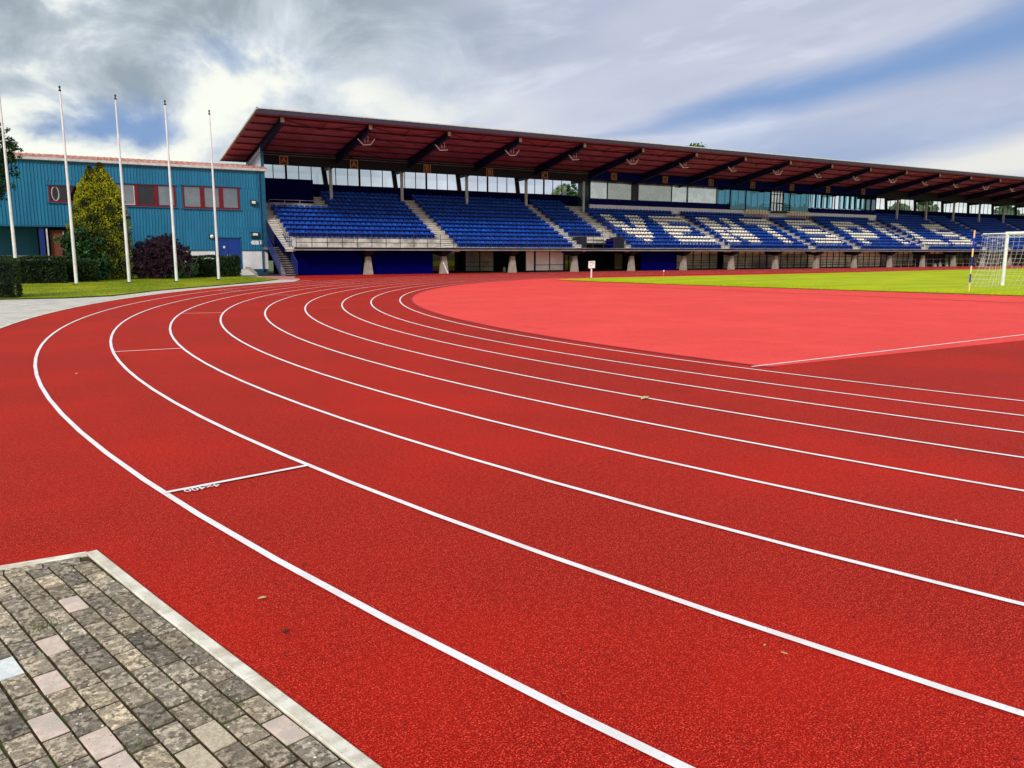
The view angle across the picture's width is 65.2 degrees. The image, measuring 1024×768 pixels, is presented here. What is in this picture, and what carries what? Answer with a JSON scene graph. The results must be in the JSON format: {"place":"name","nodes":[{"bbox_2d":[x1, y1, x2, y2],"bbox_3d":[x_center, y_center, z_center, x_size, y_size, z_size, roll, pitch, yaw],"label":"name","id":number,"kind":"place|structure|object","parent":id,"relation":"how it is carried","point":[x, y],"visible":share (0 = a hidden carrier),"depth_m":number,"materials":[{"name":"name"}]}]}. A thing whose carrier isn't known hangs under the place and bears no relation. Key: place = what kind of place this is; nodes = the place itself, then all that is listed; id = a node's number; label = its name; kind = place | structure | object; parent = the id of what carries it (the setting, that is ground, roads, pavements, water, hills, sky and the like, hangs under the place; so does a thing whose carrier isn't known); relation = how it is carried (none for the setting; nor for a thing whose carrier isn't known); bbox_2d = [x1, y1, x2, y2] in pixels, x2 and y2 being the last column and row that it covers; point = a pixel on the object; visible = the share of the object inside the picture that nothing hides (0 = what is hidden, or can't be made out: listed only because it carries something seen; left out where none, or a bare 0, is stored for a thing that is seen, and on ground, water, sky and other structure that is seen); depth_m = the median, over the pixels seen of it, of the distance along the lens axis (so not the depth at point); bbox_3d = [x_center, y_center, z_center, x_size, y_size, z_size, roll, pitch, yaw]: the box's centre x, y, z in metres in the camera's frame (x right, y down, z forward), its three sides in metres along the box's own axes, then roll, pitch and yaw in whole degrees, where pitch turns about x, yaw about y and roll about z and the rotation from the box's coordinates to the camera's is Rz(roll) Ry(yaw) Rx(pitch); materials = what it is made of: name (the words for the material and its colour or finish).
{"place":"outdoors","nodes":[
{"label":"outdoors","id":0,"kind":"place"},
{"bbox_2d":[0,261,273,328],"bbox_3d":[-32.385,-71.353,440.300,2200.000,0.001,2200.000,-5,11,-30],"label":"ground","id":1,"kind":"structure","parent":0,"point":[270,264],"depth_m":36.11,"materials":[{"name":"grey concrete"}]},
{"bbox_2d":[0,550,381,767],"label":"kerb","id":2,"kind":"structure","parent":1,"relation":"on","point":[332,740],"depth_m":3.66,"materials":[{"name":"concrete"}]},
{"bbox_2d":[551,183,577,195],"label":"tree","id":3,"kind":"object","parent":1,"relation":"on","point":[567,190],"visible":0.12,"depth_m":107.73,"materials":[{"name":"green plant"}]},
{"bbox_2d":[686,142,704,146],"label":"tree","id":4,"kind":"object","parent":1,"relation":"on","point":[697,145],"visible":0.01,"depth_m":122.62,"materials":[{"name":"green plant"}]},
{"bbox_2d":[888,203,911,210],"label":"tree","id":5,"kind":"object","parent":1,"relation":"on","point":[901,206],"visible":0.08,"depth_m":149.38,"materials":[{"name":"green plant"}]},
{"bbox_2d":[912,201,938,211],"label":"tree","id":6,"kind":"object","parent":1,"relation":"on","point":[920,205],"visible":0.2,"depth_m":153.44,"materials":[{"name":"green plant"}]},
{"bbox_2d":[994,205,1023,215],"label":"tree","id":7,"kind":"object","parent":1,"relation":"on","point":[1010,211],"visible":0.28,"depth_m":169.81,"materials":[{"name":"green plant"}]},
{"bbox_2d":[0,275,275,298],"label":"lawn","id":8,"kind":"structure","parent":0,"point":[49,295],"depth_m":41.43,"materials":[{"name":"green plant"}]},
{"bbox_2d":[0,97,16,285],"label":"flagpole","id":9,"kind":"object","parent":8,"relation":"on","point":[9,202],"visible":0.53,"depth_m":41.59,"materials":[{"name":"metal"}]},
{"bbox_2d":[0,256,22,298],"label":"clipped hedge","id":10,"kind":"object","parent":8,"relation":"on","point":[8,280],"visible":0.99,"depth_m":31.46,"materials":[{"name":"green plant"}]},
{"bbox_2d":[0,122,23,206],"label":"roadside tree","id":11,"kind":"object","parent":8,"relation":"on","point":[10,145],"visible":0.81,"depth_m":46.39,"materials":[{"name":"green plant"}]},
{"bbox_2d":[0,255,67,283],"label":"clipped hedge","id":12,"kind":"object","parent":8,"relation":"on","point":[45,270],"visible":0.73,"depth_m":44.93,"materials":[{"name":"green plant"}]},
{"bbox_2d":[58,86,77,284],"bbox_3d":[-23.758,-10.516,42.754,0.248,10.400,0.280,-5,11,-30],"label":"flagpole","id":13,"kind":"object","parent":8,"relation":"on","point":[71,219],"visible":0.91,"depth_m":42.87,"materials":[{"name":"metal"}]},
{"bbox_2d":[60,258,100,281],"bbox_3d":[-25.791,-6.745,47.647,2.296,1.538,1.564,-5,11,-30],"label":"clipped hedge","id":14,"kind":"object","parent":8,"relation":"on","point":[86,272],"visible":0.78,"depth_m":47.35,"materials":[{"name":"green plant"}]},
{"bbox_2d":[52,226,116,279],"bbox_3d":[-26.621,-8.057,49.776,3.452,3.607,2.651,-5,11,-30],"label":"maple shrub","id":15,"kind":"object","parent":8,"relation":"on","point":[105,267],"visible":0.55,"depth_m":49.37,"materials":[{"name":"green plant"}]},
{"bbox_2d":[66,162,136,278],"bbox_3d":[-26.376,-10.412,51.194,4.066,7.413,4.039,-5,11,-30],"label":"thuja tree","id":16,"kind":"object","parent":8,"relation":"on","point":[97,205],"visible":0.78,"depth_m":50.35,"materials":[{"name":"green plant"}]},
{"bbox_2d":[114,94,130,282],"bbox_3d":[-21.982,-10.896,45.058,0.248,10.400,0.280,-5,11,-30],"label":"flagpole","id":17,"kind":"object","parent":8,"relation":"on","point":[125,226],"visible":0.92,"depth_m":45.18,"materials":[{"name":"metal"}]},
{"bbox_2d":[130,233,193,278],"bbox_3d":[-23.151,-8.424,53.074,4.168,3.302,2.882,-5,11,-30],"label":"purple bush","id":18,"kind":"object","parent":8,"relation":"on","point":[154,258],"visible":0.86,"depth_m":52.37,"materials":[{"name":"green plant"}]},
{"bbox_2d":[164,100,177,281],"bbox_3d":[-19.951,-11.166,46.708,0.248,10.400,0.280,-5,11,-30],"label":"flagpole","id":19,"kind":"object","parent":8,"relation":"on","point":[173,231],"visible":0.93,"depth_m":46.82,"materials":[{"name":"metal"}]},
{"bbox_2d":[163,255,199,278],"bbox_3d":[-21.974,-7.702,53.208,2.373,1.786,1.727,-5,11,-30],"label":"bush","id":20,"kind":"object","parent":8,"relation":"on","point":[183,274],"visible":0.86,"depth_m":53.11,"materials":[{"name":"green plant"}]},
{"bbox_2d":[208,110,219,279],"bbox_3d":[-18.616,-11.695,49.900,0.248,10.400,0.280,-5,11,-30],"label":"flagpole","id":21,"kind":"object","parent":8,"relation":"on","point":[216,236],"visible":0.95,"depth_m":50.01,"materials":[{"name":"metal"}]},
{"bbox_2d":[190,254,241,276],"bbox_3d":[-21.221,-8.362,56.812,3.767,1.700,1.666,-5,11,-30],"label":"clipped hedge","id":22,"kind":"object","parent":8,"relation":"on","point":[229,265],"visible":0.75,"depth_m":56.45,"materials":[{"name":"green plant"}]},
{"bbox_2d":[0,276,299,326],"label":"pavement","id":23,"kind":"structure","parent":0,"point":[14,310],"depth_m":29.89,"materials":[{"name":"grey concrete"}]},
{"bbox_2d":[0,556,352,767],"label":"brick paving","id":24,"kind":"structure","parent":0,"point":[213,736],"depth_m":3.45,"materials":[{"name":"grey stone"}]},
{"bbox_2d":[5,609,232,754],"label":"weed grass","id":25,"kind":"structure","parent":24,"relation":"on","point":[51,623],"depth_m":4.01,"materials":[{"name":"green plant"}]},
{"bbox_2d":[262,276,296,278],"bbox_3d":[-16.552,-7.570,56.794,2.479,0.001,8.210,-3,10,-16],"label":"apron","id":26,"kind":"object","parent":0,"point":[284,277],"visible":0.75,"depth_m":56.54,"materials":[{"name":"concrete"}]},
{"bbox_2d":[0,265,1023,767],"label":"running track","id":27,"kind":"structure","parent":0,"point":[350,673],"depth_m":5.71,"materials":[{"name":"red rubber"}]},
{"bbox_2d":[0,280,310,327],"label":"track kerb","id":28,"kind":"structure","parent":27,"relation":"on","point":[88,304],"depth_m":26.13,"materials":[{"name":"concrete"}]},
{"bbox_2d":[184,484,219,491],"bbox_3d":[-2.483,0.831,6.416,0.283,0.001,0.080,-7,12,-38],"label":"relay marking","id":29,"kind":"object","parent":27,"relation":"on","point":[199,487],"visible":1,"depth_m":6.39,"materials":[{"name":"white paint"}]},
{"bbox_2d":[33,266,1023,767],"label":"lane markings","id":30,"kind":"object","parent":27,"relation":"on","point":[595,724],"visible":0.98,"depth_m":5.90,"materials":[{"name":"white paint"}]},
{"bbox_2d":[193,362,1016,760],"bbox_3d":[-0.545,0.533,8.290,11.373,0.005,10.708,0,9,2],"label":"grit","id":31,"kind":"object","parent":27,"relation":"on","point":[669,662],"visible":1,"depth_m":3.79,"materials":[{"name":"red rubber"}]},
{"bbox_2d":[0,0,1023,213],"label":"sky","id":32,"kind":"structure","parent":0,"point":[939,84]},
{"bbox_2d":[257,265,1019,275],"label":"terrace floor","id":33,"kind":"structure","parent":0,"point":[271,273],"depth_m":79.37,"materials":[{"name":"red rubber"}]},
{"bbox_2d":[0,152,268,274],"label":"clubhouse","id":34,"kind":"structure","parent":33,"relation":"on","point":[39,201],"depth_m":59.71,"materials":[{"name":"metal"}]},
{"bbox_2d":[46,184,76,203],"bbox_3d":[-31.615,-13.408,56.536,2.150,1.290,0.220,-5,11,-30],"label":"window","id":35,"kind":"structure","parent":34,"relation":"in","point":[63,198],"depth_m":56.44,"materials":[{"name":"grey glass"}]},
{"bbox_2d":[115,183,177,207],"bbox_3d":[-27.123,-13.926,59.156,4.400,1.710,0.220,-5,11,-30],"label":"window","id":36,"kind":"structure","parent":34,"relation":"in","point":[135,194],"depth_m":59.26,"materials":[{"name":"grey glass"}]},
{"bbox_2d":[182,185,241,210],"bbox_3d":[-23.109,-14.305,61.511,4.360,1.800,0.220,-5,11,-30],"label":"window","id":37,"kind":"structure","parent":34,"relation":"in","point":[199,197],"depth_m":61.46,"materials":[{"name":"grey glass"}]},
{"bbox_2d":[218,238,228,255],"bbox_3d":[-22.616,-10.199,62.520,0.890,2.370,0.100,-5,11,-30],"label":"door","id":38,"kind":"structure","parent":34,"relation":"in","point":[222,242],"depth_m":62.47,"materials":[{"name":"blue metal"}]},
{"bbox_2d":[228,238,240,267],"bbox_3d":[-21.833,-10.274,62.978,0.890,2.370,0.100,-5,11,-30],"label":"door","id":39,"kind":"structure","parent":34,"relation":"in","point":[233,243],"depth_m":62.92,"materials":[{"name":"blue metal"}]},
{"bbox_2d":[250,200,256,204],"bbox_3d":[-20.365,-14.291,62.983,0.440,0.380,0.270,-5,11,-30],"label":"wall light","id":40,"kind":"object","parent":34,"relation":"attached to","point":[253,202],"visible":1,"depth_m":62.87,"materials":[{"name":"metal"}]},
{"bbox_2d":[250,232,259,236],"bbox_3d":[-20.359,-11.837,63.433,0.740,0.390,0.170,-5,11,-30],"label":"wall light","id":41,"kind":"object","parent":34,"relation":"attached to","point":[254,234],"visible":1,"depth_m":63.37,"materials":[{"name":"metal"}]},
{"bbox_2d":[251,241,258,244],"bbox_3d":[-20.442,-11.236,63.573,0.640,0.320,0.040,-5,11,-30],"label":"arrow sign","id":42,"kind":"object","parent":34,"relation":"attached to","point":[254,242],"visible":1,"depth_m":63.58,"materials":[{"name":"white metal"}]},
{"bbox_2d":[241,269,258,275],"bbox_3d":[-21.232,-8.505,61.101,2.700,0.420,4.120,-5,11,-30],"label":"ramp","id":43,"kind":"object","parent":33,"relation":"on","point":[246,272],"depth_m":60.97,"materials":[{"name":"concrete"}]},
{"bbox_2d":[245,267,256,274],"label":"ramp wall","id":44,"kind":"structure","parent":33,"relation":"on","point":[254,272],"depth_m":61.56,"materials":[{"name":"concrete"}]},
{"bbox_2d":[219,107,1023,275],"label":"grandstand","id":45,"kind":"object","parent":33,"relation":"on","point":[325,142],"visible":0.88,"depth_m":78.07,"materials":[{"name":"concrete"}]},
{"bbox_2d":[279,156,287,164],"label":"section sign","id":46,"kind":"object","parent":45,"relation":"attached to","point":[283,160],"visible":1,"depth_m":66.08,"materials":[{"name":"brown"}]},
{"bbox_2d":[272,164,323,184],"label":"window","id":47,"kind":"structure","parent":45,"relation":"in","point":[272,164],"depth_m":69.92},
{"bbox_2d":[350,160,357,168],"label":"section sign","id":48,"kind":"object","parent":45,"relation":"attached to","point":[353,164],"visible":1,"depth_m":69.14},
{"bbox_2d":[332,168,393,187],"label":"window","id":49,"kind":"structure","parent":45,"relation":"in","point":[359,180],"depth_m":73.29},
{"bbox_2d":[423,165,430,172],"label":"section sign","id":50,"kind":"object","parent":45,"relation":"attached to","point":[426,168],"visible":1,"depth_m":72.63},
{"bbox_2d":[398,172,457,190],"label":"window","id":51,"kind":"structure","parent":45,"relation":"in","point":[404,172],"depth_m":76.64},
{"bbox_2d":[462,176,515,193],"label":"window","id":52,"kind":"structure","parent":45,"relation":"in","point":[477,176],"depth_m":80.25,"materials":[{"name":"clear glass"}]},
{"bbox_2d":[486,168,492,176],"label":"section sign","id":53,"kind":"object","parent":45,"relation":"attached to","point":[489,172],"visible":1,"depth_m":75.91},
{"bbox_2d":[542,172,547,179],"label":"section sign","id":54,"kind":"object","parent":45,"relation":"attached to","point":[544,175],"visible":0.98,"depth_m":79.08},
{"bbox_2d":[520,179,569,195],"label":"window","id":55,"kind":"structure","parent":45,"relation":"in","point":[534,179],"depth_m":83.48,"materials":[{"name":"glass"}]},
{"bbox_2d":[590,181,607,198],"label":"window","id":56,"kind":"structure","parent":45,"relation":"in","point":[598,189],"depth_m":84.52,"materials":[{"name":"grey glass"}]},
{"bbox_2d":[606,239,613,247],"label":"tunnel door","id":57,"kind":"structure","parent":45,"relation":"in","point":[608,241],"depth_m":77.63,"materials":[{"name":"blue metal"}]},
{"bbox_2d":[611,173,616,179],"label":"section sign","id":58,"kind":"object","parent":45,"relation":"attached to","point":[613,176],"visible":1,"depth_m":83.14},
{"bbox_2d":[607,182,631,199],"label":"window","id":59,"kind":"structure","parent":45,"relation":"in","point":[616,190],"depth_m":85.91,"materials":[{"name":"grey glass"}]},
{"bbox_2d":[638,183,671,201],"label":"window","id":60,"kind":"structure","parent":45,"relation":"in","point":[646,192],"depth_m":88.38,"materials":[{"name":"grey glass"}]},
{"bbox_2d":[662,176,667,182],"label":"section sign","id":61,"kind":"object","parent":45,"relation":"attached to","point":[665,179],"visible":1,"depth_m":86.67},
{"bbox_2d":[320,191,1023,249],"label":"seat rows","id":62,"kind":"object","parent":45,"relation":"on","point":[926,237],"visible":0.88,"depth_m":88.85,"materials":[{"name":"blue plastic"}]},
{"bbox_2d":[672,185,687,202],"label":"window","id":63,"kind":"structure","parent":45,"relation":"in","point":[678,194],"depth_m":90.23,"materials":[{"name":"grey glass"}]},
{"bbox_2d":[687,186,716,203],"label":"window","id":64,"kind":"structure","parent":45,"relation":"in","point":[708,195],"depth_m":91.95,"materials":[{"name":"grey glass"}]},
{"bbox_2d":[708,179,713,185],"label":"section sign","id":65,"kind":"object","parent":45,"relation":"attached to","point":[710,182],"visible":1,"depth_m":90.04,"materials":[{"name":"brown"}]},
{"bbox_2d":[717,188,730,203],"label":"window","id":66,"kind":"structure","parent":45,"relation":"in","point":[723,196],"depth_m":93.67,"materials":[{"name":"teal glass"}]},
{"bbox_2d":[730,189,746,209],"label":"window","id":67,"kind":"structure","parent":45,"relation":"in","point":[737,197],"depth_m":94.91,"materials":[{"name":"blue glass"}]},
{"bbox_2d":[750,182,754,187],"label":"section sign","id":68,"kind":"object","parent":45,"relation":"attached to","point":[752,184],"visible":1,"depth_m":93.39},
{"bbox_2d":[746,190,770,210],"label":"window","id":69,"kind":"structure","parent":45,"relation":"in","point":[756,200],"depth_m":96.62,"materials":[{"name":"blue glass"}]},
{"bbox_2d":[770,191,783,211],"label":"balcony door","id":70,"kind":"structure","parent":45,"relation":"in","point":[776,196],"depth_m":98.21,"materials":[{"name":"white glass"}]},
{"bbox_2d":[783,192,790,211],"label":"window","id":71,"kind":"structure","parent":45,"relation":"in","point":[786,200],"depth_m":99.13,"materials":[{"name":"blue glass"}]},
{"bbox_2d":[790,192,809,211],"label":"window","id":72,"kind":"structure","parent":45,"relation":"in","point":[800,203],"depth_m":100.34,"materials":[{"name":"blue glass"}]},
{"bbox_2d":[809,193,815,207],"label":"window","id":73,"kind":"structure","parent":45,"relation":"in","point":[810,193],"depth_m":101.43,"materials":[{"name":"glass"}]},
{"bbox_2d":[815,193,821,207],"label":"window","id":74,"kind":"structure","parent":45,"relation":"in","point":[816,193],"depth_m":102.05,"materials":[{"name":"glass"}]},
{"bbox_2d":[827,194,832,208],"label":"window","id":75,"kind":"structure","parent":45,"relation":"in","point":[828,194],"depth_m":103.28,"materials":[{"name":"glass"}]},
{"bbox_2d":[838,195,844,208],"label":"window","id":76,"kind":"structure","parent":45,"relation":"in","point":[839,195],"depth_m":104.29,"materials":[{"name":"glass"}]},
{"bbox_2d":[849,195,854,209],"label":"window","id":77,"kind":"structure","parent":45,"relation":"in","point":[850,195],"depth_m":105.52,"materials":[{"name":"glass"}]},
{"bbox_2d":[855,196,860,209],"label":"window","id":78,"kind":"structure","parent":45,"relation":"in","point":[855,196],"depth_m":106.01,"materials":[{"name":"glass"}]},
{"bbox_2d":[889,200,910,210],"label":"window","id":79,"kind":"structure","parent":45,"relation":"in","point":[895,200],"depth_m":114.01,"materials":[{"name":"glass"}]},
{"bbox_2d":[918,201,937,211],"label":"window","id":80,"kind":"structure","parent":45,"relation":"in","point":[937,201],"depth_m":117.26,"materials":[{"name":"clear glass"}]},
{"bbox_2d":[970,204,991,214],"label":"window","id":81,"kind":"structure","parent":45,"relation":"in","point":[984,204],"depth_m":123.52,"materials":[{"name":"clear glass"}]},
{"bbox_2d":[994,206,1014,215],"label":"window","id":82,"kind":"structure","parent":45,"relation":"in","point":[1007,206],"depth_m":126.88,"materials":[{"name":"glass"}]},
{"bbox_2d":[412,273,1023,366],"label":"infield surface","id":83,"kind":"object","parent":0,"point":[757,326],"visible":0.88,"depth_m":23.38,"materials":[{"name":"red rubber"}]},
{"bbox_2d":[588,261,594,277],"bbox_3d":[5.700,-8.217,57.315,0.470,1.200,0.133,0,9,0],"label":"field sign","id":84,"kind":"object","parent":83,"relation":"on","point":[591,264],"visible":1,"depth_m":57.21,"materials":[{"name":"white plastic"}]},
{"bbox_2d":[410,282,1013,367],"bbox_3d":[5.130,-3.660,33.532,23.722,0.001,34.688,-5,11,-30],"label":"surface joint","id":85,"kind":"object","parent":83,"relation":"on","point":[411,297],"visible":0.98,"depth_m":19.80,"materials":[{"name":"white paint"}]},
{"bbox_2d":[673,284,1010,295],"bbox_3d":[21.603,-3.819,34.632,35.002,0.001,0.612,9,13,42],"label":"pitch edge","id":86,"kind":"object","parent":83,"relation":"on","point":[854,290],"visible":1,"depth_m":39.06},
{"bbox_2d":[562,268,1023,295],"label":"grass pitch","id":87,"kind":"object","parent":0,"point":[937,279],"depth_m":52.89,"materials":[{"name":"green plant"}]},
{"bbox_2d":[968,230,975,291],"bbox_3d":[21.533,-5.733,37.464,0.065,2.879,0.065,-1,10,-8],"label":"marker pole","id":88,"kind":"object","parent":87,"relation":"on","point":[971,260],"visible":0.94,"depth_m":37.44,"materials":[{"name":"plastic"}]},
{"bbox_2d":[967,231,1023,288],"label":"football goal","id":89,"kind":"object","parent":87,"relation":"on","point":[1005,254],"visible":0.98,"depth_m":43.56,"materials":[{"name":"white metal"}]},
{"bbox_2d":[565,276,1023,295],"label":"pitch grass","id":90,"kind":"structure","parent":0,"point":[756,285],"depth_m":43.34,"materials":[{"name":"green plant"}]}
]}

